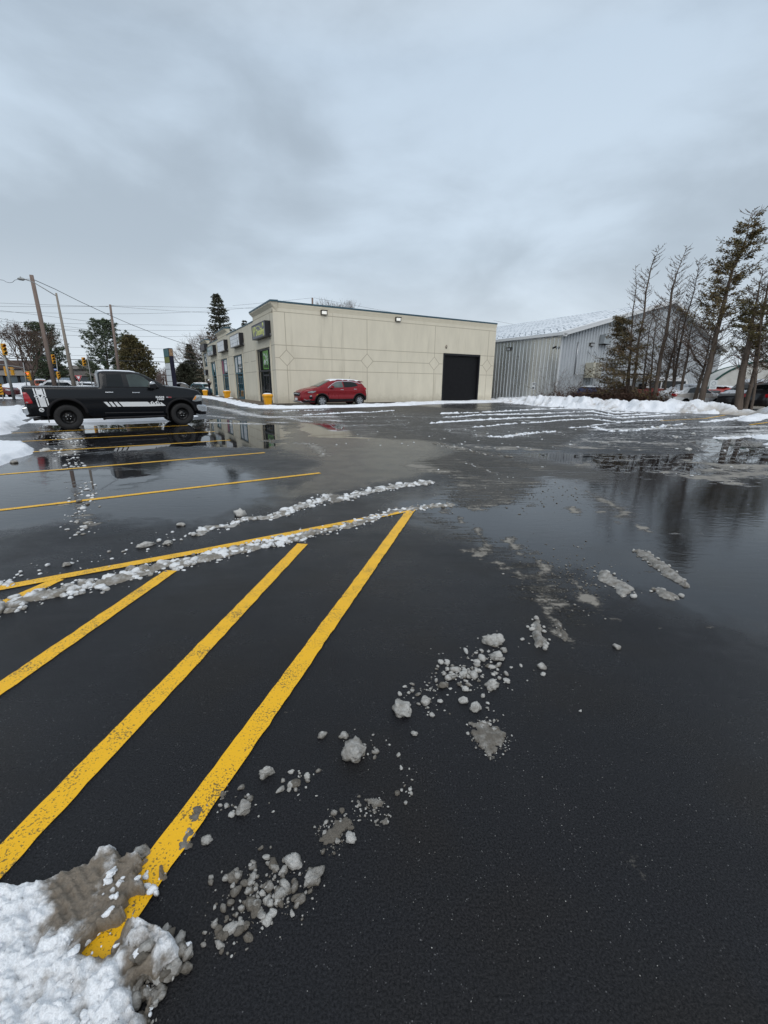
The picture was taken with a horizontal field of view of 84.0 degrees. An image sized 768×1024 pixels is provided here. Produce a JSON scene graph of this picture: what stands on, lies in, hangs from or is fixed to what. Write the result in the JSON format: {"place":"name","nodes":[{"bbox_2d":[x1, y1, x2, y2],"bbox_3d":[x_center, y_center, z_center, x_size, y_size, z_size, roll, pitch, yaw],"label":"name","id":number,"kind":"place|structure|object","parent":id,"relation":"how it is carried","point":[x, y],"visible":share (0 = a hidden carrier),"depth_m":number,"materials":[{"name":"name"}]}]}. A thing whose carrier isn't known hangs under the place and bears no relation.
{"place":"outdoors","nodes":[
{"label":"outdoors","id":0,"kind":"place"},
{"bbox_2d":[188,513,278,535],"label":"slush ridge","id":1,"kind":"structure","parent":0,"point":[206,529],"depth_m":4.56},
{"bbox_2d":[201,394,279,404],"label":"pavement","id":2,"kind":"structure","parent":0,"point":[252,401],"depth_m":37.64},
{"bbox_2d":[0,395,767,1023],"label":"parking lot","id":3,"kind":"structure","parent":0,"point":[666,739],"depth_m":2.02,"materials":[{"name":"asphalt"}]},
{"bbox_2d":[0,385,20,396],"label":"parked suv","id":4,"kind":"object","parent":3,"relation":"on","point":[6,390],"visible":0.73,"depth_m":42.16,"materials":[{"name":"red paint"}]},
{"bbox_2d":[0,355,23,398],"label":"signal pole","id":5,"kind":"object","parent":3,"relation":"on","point":[9,379],"visible":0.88,"depth_m":40.05,"materials":[{"name":"silver metal"}]},
{"bbox_2d":[0,405,28,434],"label":"snow verge","id":6,"kind":"structure","parent":3,"relation":"on","point":[12,417],"depth_m":16.51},
{"bbox_2d":[0,440,33,465],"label":"snow patch","id":7,"kind":"object","parent":3,"relation":"on","point":[10,450],"visible":0.98,"depth_m":8.97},
{"bbox_2d":[3,579,63,602],"bbox_3d":[-2.581,0.599,3.010,0.113,0.001,0.613,4,17,12],"label":"road marking","id":8,"kind":"object","parent":3,"relation":"on","point":[45,584],"visible":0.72,"depth_m":3.17,"materials":[{"name":"yellow paint"}]},
{"bbox_2d":[41,380,71,385],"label":"parked suv","id":9,"kind":"object","parent":3,"relation":"on","point":[62,383],"visible":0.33,"depth_m":56.83,"materials":[{"name":"grey paint"}]},
{"bbox_2d":[60,481,100,537],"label":"slush crumbs","id":10,"kind":"object","parent":3,"relation":"on","point":[83,527],"visible":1,"depth_m":5.14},
{"bbox_2d":[0,570,175,694],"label":"road marking","id":11,"kind":"object","parent":3,"relation":"on","point":[26,670],"visible":1,"depth_m":2.54,"materials":[{"name":"yellow paint"}]},
{"bbox_2d":[0,844,192,1023],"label":"snow pile","id":12,"kind":"object","parent":3,"relation":"on","point":[52,927],"visible":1,"depth_m":1.10,"materials":[{"name":"snow"}]},
{"bbox_2d":[13,531,186,582],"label":"slush crumbs","id":13,"kind":"object","parent":3,"relation":"on","point":[108,551],"visible":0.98,"depth_m":3.68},
{"bbox_2d":[28,415,196,422],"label":"snow verge","id":14,"kind":"structure","parent":3,"relation":"on","point":[108,420],"depth_m":16.99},
{"bbox_2d":[21,370,206,428],"bbox_3d":[-9.628,-4.145,15.531,5.541,1.944,2.600,-12,20,-35],"label":"pickup truck","id":15,"kind":"object","parent":3,"relation":"on","point":[118,394],"visible":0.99,"depth_m":14.64,"materials":[{"name":"black paint"}]},
{"bbox_2d":[0,452,264,474],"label":"road marking","id":16,"kind":"object","parent":3,"relation":"on","point":[124,464],"visible":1,"depth_m":7.99,"materials":[{"name":"yellow paint"}]},
{"bbox_2d":[133,843,150,860],"bbox_3d":[-0.777,1.090,1.371,0.048,0.034,0.052,-14,22,-40],"label":"snow chunk","id":17,"kind":"object","parent":3,"relation":"on","point":[143,850],"visible":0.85,"depth_m":1.36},
{"bbox_2d":[0,543,306,877],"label":"road marking","id":18,"kind":"object","parent":3,"relation":"on","point":[16,843],"visible":1,"depth_m":1.80,"materials":[{"name":"yellow paint"}]},
{"bbox_2d":[0,472,318,510],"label":"road marking","id":19,"kind":"object","parent":3,"relation":"on","point":[151,492],"visible":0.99,"depth_m":5.94,"materials":[{"name":"yellow paint"}]},
{"bbox_2d":[0,528,319,616],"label":"slush ridge","id":20,"kind":"structure","parent":3,"relation":"on","point":[102,584],"depth_m":3.38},
{"bbox_2d":[163,348,176,385],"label":"pylon sign","id":21,"kind":"object","parent":3,"relation":"on","point":[169,366],"visible":0.78,"depth_m":57.12,"materials":[{"name":"white"}]},
{"bbox_2d":[179,805,207,855],"bbox_3d":[-0.664,1.076,1.457,0.080,0.025,0.217,0,16,0],"label":"slush patch","id":22,"kind":"object","parent":3,"relation":"on","point":[185,844],"visible":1,"depth_m":1.43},
{"bbox_2d":[0,511,405,589],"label":"road marking","id":23,"kind":"object","parent":3,"relation":"on","point":[72,574],"visible":0.91,"depth_m":3.65,"materials":[{"name":"yellow paint"}]},
{"bbox_2d":[191,889,272,957],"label":"slush crumbs","id":24,"kind":"object","parent":3,"relation":"on","point":[236,929],"visible":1,"depth_m":1.18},
{"bbox_2d":[202,395,273,408],"bbox_3d":[-14.713,-10.385,39.514,2.237,0.247,29.265,-9,19,-29],"label":"snow strip","id":25,"kind":"object","parent":3,"relation":"on","point":[236,402],"visible":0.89,"depth_m":32.04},
{"bbox_2d":[235,799,250,815],"bbox_3d":[-0.500,1.051,1.516,0.054,0.030,0.055,-6,17,-19],"label":"snow chunk","id":26,"kind":"object","parent":3,"relation":"on","point":[244,806],"visible":1,"depth_m":1.51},
{"bbox_2d":[217,784,274,817],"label":"slush crumbs","id":27,"kind":"object","parent":3,"relation":"on","point":[232,813],"visible":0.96,"depth_m":1.53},
{"bbox_2d":[82,510,414,958],"bbox_3d":[-0.231,0.581,3.126,0.109,0.001,4.478,5,17,14],"label":"road marking","id":28,"kind":"object","parent":3,"relation":"on","point":[165,851],"visible":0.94,"depth_m":1.72,"materials":[{"name":"yellow paint"}]},
{"bbox_2d":[205,845,324,937],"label":"slush crumbs","id":29,"kind":"object","parent":3,"relation":"on","point":[252,903],"visible":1,"depth_m":1.27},
{"bbox_2d":[259,766,274,779],"bbox_3d":[-0.459,1.002,1.656,0.063,0.045,0.044,-15,22,-42],"label":"snow chunk","id":30,"kind":"object","parent":3,"relation":"on","point":[265,772],"visible":1,"depth_m":1.64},
{"bbox_2d":[283,852,301,870],"bbox_3d":[-0.285,1.104,1.349,0.050,0.026,0.057,-13,21,-38],"label":"snow chunk","id":31,"kind":"object","parent":3,"relation":"on","point":[292,861],"visible":1,"depth_m":1.34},
{"bbox_2d":[276,768,320,796],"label":"slush crumbs","id":32,"kind":"object","parent":3,"relation":"on","point":[295,783],"visible":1,"depth_m":1.62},
{"bbox_2d":[273,494,332,516],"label":"slush ridge","id":33,"kind":"structure","parent":3,"relation":"on","point":[290,510],"depth_m":5.29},
{"bbox_2d":[304,865,324,887],"bbox_3d":[-0.213,1.117,1.305,0.058,0.027,0.064,0,16,0],"label":"snow chunk","id":34,"kind":"object","parent":3,"relation":"on","point":[313,876],"visible":1,"depth_m":1.30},
{"bbox_2d":[293,379,366,404],"bbox_3d":[-4.055,-9.170,32.328,5.455,2.126,2.200,-9,19,-28],"label":"compact suv","id":35,"kind":"object","parent":3,"relation":"on","point":[347,391],"visible":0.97,"depth_m":31.58,"materials":[{"name":"red paint"}]},
{"bbox_2d":[315,810,354,855],"bbox_3d":[-0.166,1.085,1.446,0.134,0.021,0.154,0,16,0],"label":"slush patch","id":36,"kind":"object","parent":3,"relation":"on","point":[338,828],"visible":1,"depth_m":1.45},
{"bbox_2d":[313,808,360,855],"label":"slush crumbs","id":37,"kind":"object","parent":3,"relation":"on","point":[334,812],"visible":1,"depth_m":1.47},
{"bbox_2d":[199,299,497,403],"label":"commercial building","id":38,"kind":"structure","parent":3,"relation":"on","point":[384,357],"depth_m":37.41,"materials":[{"name":"beige paint"}]},
{"bbox_2d":[217,339,227,352],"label":"shop sign","id":39,"kind":"object","parent":38,"relation":"attached to","point":[222,346],"visible":1,"depth_m":47.41,"materials":[{"name":"white"}]},
{"bbox_2d":[221,358,229,390],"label":"shop window","id":40,"kind":"structure","parent":38,"relation":"in","point":[224,362],"depth_m":50.81,"materials":[{"name":"teal"}]},
{"bbox_2d":[230,332,243,347],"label":"shop sign","id":41,"kind":"object","parent":38,"relation":"attached to","point":[236,340],"visible":1,"depth_m":40.98,"materials":[{"name":"white"}]},
{"bbox_2d":[234,354,244,398],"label":"shop window","id":42,"kind":"structure","parent":38,"relation":"in","point":[237,359],"depth_m":44.42,"materials":[{"name":"teal"}]},
{"bbox_2d":[251,320,271,340],"bbox_3d":[-9.832,-14.477,34.117,0.446,1.110,4.285,-9,19,-28],"label":"shop sign","id":43,"kind":"object","parent":38,"relation":"attached to","point":[261,330],"visible":1,"depth_m":33.33,"materials":[{"name":"black"}]},
{"bbox_2d":[257,347,272,402],"bbox_3d":[-9.936,-11.414,35.877,0.082,4.328,4.286,-9,19,-28],"label":"shop window","id":44,"kind":"structure","parent":38,"relation":"in","point":[264,366],"depth_m":35.95,"materials":[{"name":"black"}]},
{"bbox_2d":[443,355,477,400],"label":"roller door","id":45,"kind":"structure","parent":38,"relation":"in","point":[459,384],"depth_m":41.74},
{"bbox_2d":[341,735,366,762],"bbox_3d":[-0.124,0.973,1.752,0.105,0.052,0.110,0,16,0],"label":"snow chunk","id":46,"kind":"object","parent":3,"relation":"on","point":[354,749],"visible":1,"depth_m":1.73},
{"bbox_2d":[351,795,391,825],"bbox_3d":[-0.042,1.063,1.526,0.162,0.019,0.103,10,19,29],"label":"slush patch","id":47,"kind":"object","parent":3,"relation":"on","point":[375,802],"visible":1,"depth_m":1.53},
{"bbox_2d":[309,502,454,534],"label":"slush ridge","id":48,"kind":"structure","parent":3,"relation":"on","point":[357,522],"depth_m":4.88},
{"bbox_2d":[336,480,434,500],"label":"slush ridge","id":49,"kind":"structure","parent":3,"relation":"on","point":[355,493],"depth_m":6.21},
{"bbox_2d":[272,399,503,408],"bbox_3d":[3.005,-9.259,36.199,27.484,0.226,3.755,-14,22,-40],"label":"snow strip","id":50,"kind":"object","parent":3,"relation":"on","point":[411,403],"visible":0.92,"depth_m":31.78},
{"bbox_2d":[392,698,411,717],"bbox_3d":[0.083,0.908,1.982,0.094,0.048,0.107,0,16,0],"label":"snow chunk","id":51,"kind":"object","parent":3,"relation":"on","point":[401,708],"visible":1,"depth_m":1.97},
{"bbox_2d":[398,672,450,716],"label":"slush crumbs","id":52,"kind":"object","parent":3,"relation":"on","point":[431,714],"visible":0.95,"depth_m":2.09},
{"bbox_2d":[431,657,478,692],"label":"slush crumbs","id":53,"kind":"object","parent":3,"relation":"on","point":[473,674],"visible":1,"depth_m":2.23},
{"bbox_2d":[430,637,545,710],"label":"slush crumbs","id":54,"kind":"object","parent":3,"relation":"on","point":[465,674],"visible":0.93,"depth_m":2.25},
{"bbox_2d":[466,717,512,759],"bbox_3d":[0.450,0.969,1.849,0.195,0.024,0.216,-11,20,-35],"label":"slush patch","id":55,"kind":"object","parent":3,"relation":"on","point":[487,738],"visible":1,"depth_m":1.83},
{"bbox_2d":[481,633,504,645],"bbox_3d":[0.648,0.750,2.528,0.132,0.052,0.103,7,18,21],"label":"snow chunk","id":56,"kind":"object","parent":3,"relation":"on","point":[498,639],"visible":0.99,"depth_m":2.51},
{"bbox_2d":[489,651,503,660],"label":"snow chunk","id":57,"kind":"object","parent":3,"relation":"on","point":[496,656],"visible":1,"depth_m":2.36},
{"bbox_2d":[526,616,550,649],"bbox_3d":[0.948,0.733,2.624,0.135,0.046,0.375,5,17,14],"label":"slush patch","id":58,"kind":"object","parent":3,"relation":"on","point":[536,628],"visible":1,"depth_m":2.58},
{"bbox_2d":[440,407,640,413],"bbox_3d":[9.812,-6.164,26.054,14.582,0.135,5.422,-8,18,-26],"label":"snow row","id":59,"kind":"object","parent":3,"relation":"on","point":[608,411],"visible":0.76,"depth_m":26.05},
{"bbox_2d":[430,414,674,423],"bbox_3d":[8.905,-4.754,21.273,16.280,0.126,2.700,-6,18,-21],"label":"snow row","id":60,"kind":"object","parent":3,"relation":"on","point":[490,418],"visible":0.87,"depth_m":21.03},
{"bbox_2d":[474,418,642,426],"bbox_3d":[7.270,-3.918,18.480,9.552,0.081,1.922,-7,18,-23],"label":"snow row","id":61,"kind":"object","parent":3,"relation":"on","point":[553,421],"visible":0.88,"depth_m":18.87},
{"bbox_2d":[495,532,638,618],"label":"slush crumbs","id":62,"kind":"object","parent":3,"relation":"on","point":[595,584],"visible":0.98,"depth_m":3.39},
{"bbox_2d":[544,410,660,415],"bbox_3d":[12.564,-5.758,24.802,6.716,0.107,3.714,-9,19,-29],"label":"snow row","id":63,"kind":"object","parent":3,"relation":"on","point":[604,413],"visible":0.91,"depth_m":24.39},
{"bbox_2d":[491,395,719,413],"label":"snow bank","id":64,"kind":"structure","parent":3,"relation":"on","point":[671,405],"depth_m":29.17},
{"bbox_2d":[593,570,636,597],"bbox_3d":[1.783,0.536,3.296,0.215,0.056,0.493,0,16,0],"label":"slush patch","id":65,"kind":"object","parent":3,"relation":"on","point":[622,588],"visible":1,"depth_m":3.25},
{"bbox_2d":[569,423,682,431],"bbox_3d":[9.976,-3.390,16.716,6.376,0.106,2.075,-9,19,-29],"label":"snow row","id":66,"kind":"object","parent":3,"relation":"on","point":[639,429],"visible":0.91,"depth_m":15.76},
{"bbox_2d":[632,549,689,587],"bbox_3d":[2.341,0.452,3.609,0.180,0.047,0.810,1,16,3],"label":"slush patch","id":67,"kind":"object","parent":3,"relation":"on","point":[664,569],"visible":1,"depth_m":3.56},
{"bbox_2d":[649,587,684,600],"bbox_3d":[2.075,0.593,3.132,0.206,0.042,0.224,0,16,0],"label":"slush patch","id":68,"kind":"object","parent":3,"relation":"on","point":[662,593],"visible":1,"depth_m":3.09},
{"bbox_2d":[688,401,754,415],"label":"snow bank","id":69,"kind":"structure","parent":3,"relation":"on","point":[723,408],"depth_m":25.65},
{"bbox_2d":[738,413,767,420],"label":"snow patch","id":70,"kind":"object","parent":3,"relation":"on","point":[757,417],"visible":0.87,"depth_m":20.49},
{"bbox_2d":[0,0,767,381],"label":"sky","id":71,"kind":"structure","parent":0,"point":[493,161],"materials":[{"name":"grey"}]},
{"bbox_2d":[62,407,764,482],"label":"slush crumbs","id":72,"kind":"object","parent":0,"point":[475,446],"visible":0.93,"depth_m":12.89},
{"bbox_2d":[753,406,764,410],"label":"snowy yard","id":73,"kind":"structure","parent":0,"point":[755,408],"depth_m":34.16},
{"bbox_2d":[525,365,601,396],"bbox_3d":[15.543,-10.791,36.214,6.801,3.333,4.980,0,16,0],"label":"bare bush","id":74,"kind":"object","parent":73,"relation":"on","point":[554,386],"visible":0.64,"depth_m":36.24,"materials":[{"name":"brown plant"}]},
{"bbox_2d":[554,386,604,396],"bbox_3d":[15.617,-9.079,33.422,4.321,1.869,3.290,-9,19,-28],"label":"brush thicket","id":75,"kind":"object","parent":73,"relation":"on","point":[577,394],"visible":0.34,"depth_m":33.47,"materials":[{"name":"brown plant"}]},
{"bbox_2d":[491,299,728,398],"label":"metal building","id":76,"kind":"structure","parent":73,"relation":"on","point":[516,369],"depth_m":43.48,"materials":[{"name":"white metal"}]},
{"bbox_2d":[583,351,601,377],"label":"air conditioner","id":77,"kind":"object","parent":76,"relation":"attached to","point":[589,365],"visible":0.68,"depth_m":41.38,"materials":[{"name":"beige metal"}]},
{"bbox_2d":[594,382,642,401],"bbox_3d":[17.251,-8.835,32.041,3.644,2.094,3.637,0,16,0],"label":"brush thicket","id":78,"kind":"object","parent":73,"relation":"on","point":[607,396],"visible":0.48,"depth_m":31.47,"materials":[{"name":"brown plant"}]},
{"bbox_2d":[581,314,682,398],"bbox_3d":[18.280,-10.965,31.346,6.072,6.648,7.391,-14,22,-40],"label":"cedar tree","id":79,"kind":"object","parent":73,"relation":"on","point":[619,329],"visible":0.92,"depth_m":30.97,"materials":[{"name":"green plant"}]},
{"bbox_2d":[609,386,655,401],"bbox_3d":[18.384,-8.531,31.635,4.205,1.880,3.350,0,16,0],"label":"brush thicket","id":80,"kind":"object","parent":73,"relation":"on","point":[633,397],"visible":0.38,"depth_m":31.03,"materials":[{"name":"brown plant"}]},
{"bbox_2d":[622,264,648,395],"bbox_3d":[18.386,-12.743,31.477,2.562,9.987,2.225,0,16,0],"label":"bare tree","id":81,"kind":"object","parent":73,"relation":"on","point":[634,300],"visible":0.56,"depth_m":31.02,"materials":[{"name":"brown plant"}]},
{"bbox_2d":[617,243,665,396],"bbox_3d":[18.123,-13.036,30.773,3.246,10.943,3.311,4,17,13],"label":"bare tree","id":82,"kind":"object","parent":73,"relation":"on","point":[643,318],"visible":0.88,"depth_m":30.05,"materials":[{"name":"brown plant"}]},
{"bbox_2d":[631,301,659,394],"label":"bare tree","id":83,"kind":"object","parent":73,"relation":"on","point":[645,359],"visible":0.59,"depth_m":31.99,"materials":[{"name":"brown plant"}]},
{"bbox_2d":[642,296,665,395],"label":"bare tree","id":84,"kind":"object","parent":73,"relation":"on","point":[653,350],"visible":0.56,"depth_m":32.91,"materials":[{"name":"brown plant"}]},
{"bbox_2d":[631,377,687,388],"bbox_3d":[25.104,-10.865,38.409,5.100,2.344,2.050,-2,17,-8],"label":"white van","id":85,"kind":"object","parent":73,"relation":"on","point":[669,383],"visible":0.06,"depth_m":37.26,"materials":[{"name":"grey paint"}]},
{"bbox_2d":[639,385,683,401],"bbox_3d":[19.849,-8.220,30.658,3.689,1.756,3.430,0,16,0],"label":"brush thicket","id":86,"kind":"object","parent":73,"relation":"on","point":[658,399],"visible":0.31,"depth_m":30.11,"materials":[{"name":"brown plant"}]},
{"bbox_2d":[640,244,692,398],"bbox_3d":[19.887,-12.760,30.088,3.640,10.826,3.704,0,16,0],"label":"bare tree","id":87,"kind":"object","parent":73,"relation":"on","point":[660,357],"visible":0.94,"depth_m":29.74,"materials":[{"name":"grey plant"}]},
{"bbox_2d":[643,292,692,389],"bbox_3d":[20.523,-11.467,30.814,2.684,7.944,2.811,-2,17,-7],"label":"bare tree","id":88,"kind":"object","parent":73,"relation":"on","point":[671,356],"visible":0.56,"depth_m":30.28,"materials":[{"name":"brown plant"}]},
{"bbox_2d":[658,254,712,386],"bbox_3d":[20.951,-12.358,29.952,3.286,10.148,3.263,0,16,0],"label":"bare tree","id":89,"kind":"object","parent":73,"relation":"on","point":[682,337],"visible":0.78,"depth_m":29.66,"materials":[{"name":"brown plant"}]},
{"bbox_2d":[669,308,703,389],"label":"bare tree","id":90,"kind":"object","parent":73,"relation":"on","point":[684,368],"visible":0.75,"depth_m":29.52,"materials":[{"name":"brown plant"}]},
{"bbox_2d":[657,384,717,402],"bbox_3d":[22.480,-8.496,31.326,5.272,1.786,1.780,-5,17,-19],"label":"parked car","id":91,"kind":"object","parent":73,"relation":"on","point":[687,394],"visible":0.51,"depth_m":30.29,"materials":[{"name":"grey paint"}]},
{"bbox_2d":[681,316,719,399],"bbox_3d":[21.419,-10.178,29.444,2.791,6.262,2.431,0,16,0],"label":"bare tree","id":92,"kind":"object","parent":73,"relation":"on","point":[699,381],"visible":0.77,"depth_m":29.28,"materials":[{"name":"brown plant"}]},
{"bbox_2d":[690,291,722,398],"bbox_3d":[21.943,-10.786,28.992,2.672,7.692,1.532,-13,21,-39],"label":"bare tree","id":93,"kind":"object","parent":73,"relation":"on","point":[703,371],"visible":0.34,"depth_m":29.10,"materials":[{"name":"brown plant"}]},
{"bbox_2d":[660,204,767,400],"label":"cedar tree","id":94,"kind":"object","parent":73,"relation":"on","point":[735,279],"visible":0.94,"depth_m":26.96,"materials":[{"name":"green plant"}]},
{"bbox_2d":[697,360,767,388],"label":"fabric shelter","id":95,"kind":"object","parent":73,"relation":"on","point":[726,376],"visible":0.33,"depth_m":38.28,"materials":[{"name":"white"}]},
{"bbox_2d":[712,267,767,409],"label":"cedar tree","id":96,"kind":"object","parent":73,"relation":"on","point":[740,383],"visible":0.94,"depth_m":26.38,"materials":[{"name":"green plant"}]},
{"bbox_2d":[716,379,766,404],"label":"parked suv","id":97,"kind":"object","parent":73,"relation":"on","point":[727,397],"visible":0.29,"depth_m":29.68,"materials":[{"name":"black paint"}]},
{"bbox_2d":[727,259,767,408],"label":"cedar tree","id":98,"kind":"object","parent":73,"relation":"on","point":[747,396],"visible":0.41,"depth_m":26.95,"materials":[{"name":"green plant"}]},
{"bbox_2d":[734,285,767,409],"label":"bare tree","id":99,"kind":"object","parent":73,"relation":"on","point":[756,369],"visible":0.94,"depth_m":26.27,"materials":[{"name":"plant"}]},
{"bbox_2d":[743,380,767,408],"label":"parked suv","id":100,"kind":"object","parent":73,"relation":"on","point":[761,396],"visible":0.59,"depth_m":27.82,"materials":[{"name":"black paint"}]},
{"label":"ground","id":101,"kind":"structure","parent":0,"visible":0},
{"bbox_2d":[0,319,62,385],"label":"bare tree","id":102,"kind":"object","parent":101,"relation":"on","point":[15,330],"visible":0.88,"depth_m":53.62,"materials":[{"name":"brown plant"}]},
{"bbox_2d":[29,275,56,385],"bbox_3d":[-31.847,-16.131,40.145,0.480,11.039,0.420,0,16,0],"label":"utility pole","id":103,"kind":"object","parent":101,"relation":"on","point":[45,343],"visible":0.79,"depth_m":39.86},
{"bbox_2d":[17,321,72,380],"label":"pine tree","id":104,"kind":"object","parent":101,"relation":"on","point":[44,370],"visible":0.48,"depth_m":67.34,"materials":[{"name":"green plant"}]},
{"bbox_2d":[17,277,75,385],"bbox_3d":[-29.307,-14.892,37.377,3.277,10.265,0.400,0,16,0],"label":"street lamp","id":105,"kind":"object","parent":101,"relation":"on","point":[72,376],"visible":0.95,"depth_m":37.32,"materials":[{"name":"metal"}]},
{"bbox_2d":[0,360,94,383],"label":"shops","id":106,"kind":"structure","parent":101,"relation":"on","point":[18,376],"depth_m":75.46,"materials":[{"name":"brick"}]},
{"bbox_2d":[76,317,129,380],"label":"pine tree","id":107,"kind":"object","parent":101,"relation":"on","point":[103,327],"visible":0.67,"depth_m":68.26,"materials":[{"name":"green plant"}]},
{"bbox_2d":[106,304,120,369],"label":"utility pole","id":108,"kind":"object","parent":101,"relation":"on","point":[115,343],"visible":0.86,"depth_m":53.01,"materials":[{"name":"brown wood"}]},
{"bbox_2d":[115,334,159,379],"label":"cedar tree","id":109,"kind":"object","parent":101,"relation":"on","point":[131,357],"visible":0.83,"depth_m":62.19,"materials":[{"name":"green plant"}]},
{"bbox_2d":[175,362,197,385],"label":"cedar tree","id":110,"kind":"object","parent":101,"relation":"on","point":[185,374],"visible":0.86,"depth_m":71.69,"materials":[{"name":"green plant"}]},
{"bbox_2d":[183,344,203,385],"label":"spruce tree","id":111,"kind":"object","parent":101,"relation":"on","point":[195,368],"visible":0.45,"depth_m":79.15,"materials":[{"name":"green plant"}]},
{"bbox_2d":[173,330,216,367],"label":"bare tree","id":112,"kind":"object","parent":101,"relation":"on","point":[193,342],"visible":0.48,"depth_m":63.30,"materials":[{"name":"brown plant"}]},
{"bbox_2d":[194,293,234,381],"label":"spruce tree","id":113,"kind":"object","parent":101,"relation":"on","point":[216,301],"visible":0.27,"depth_m":67.58,"materials":[{"name":"green plant"}]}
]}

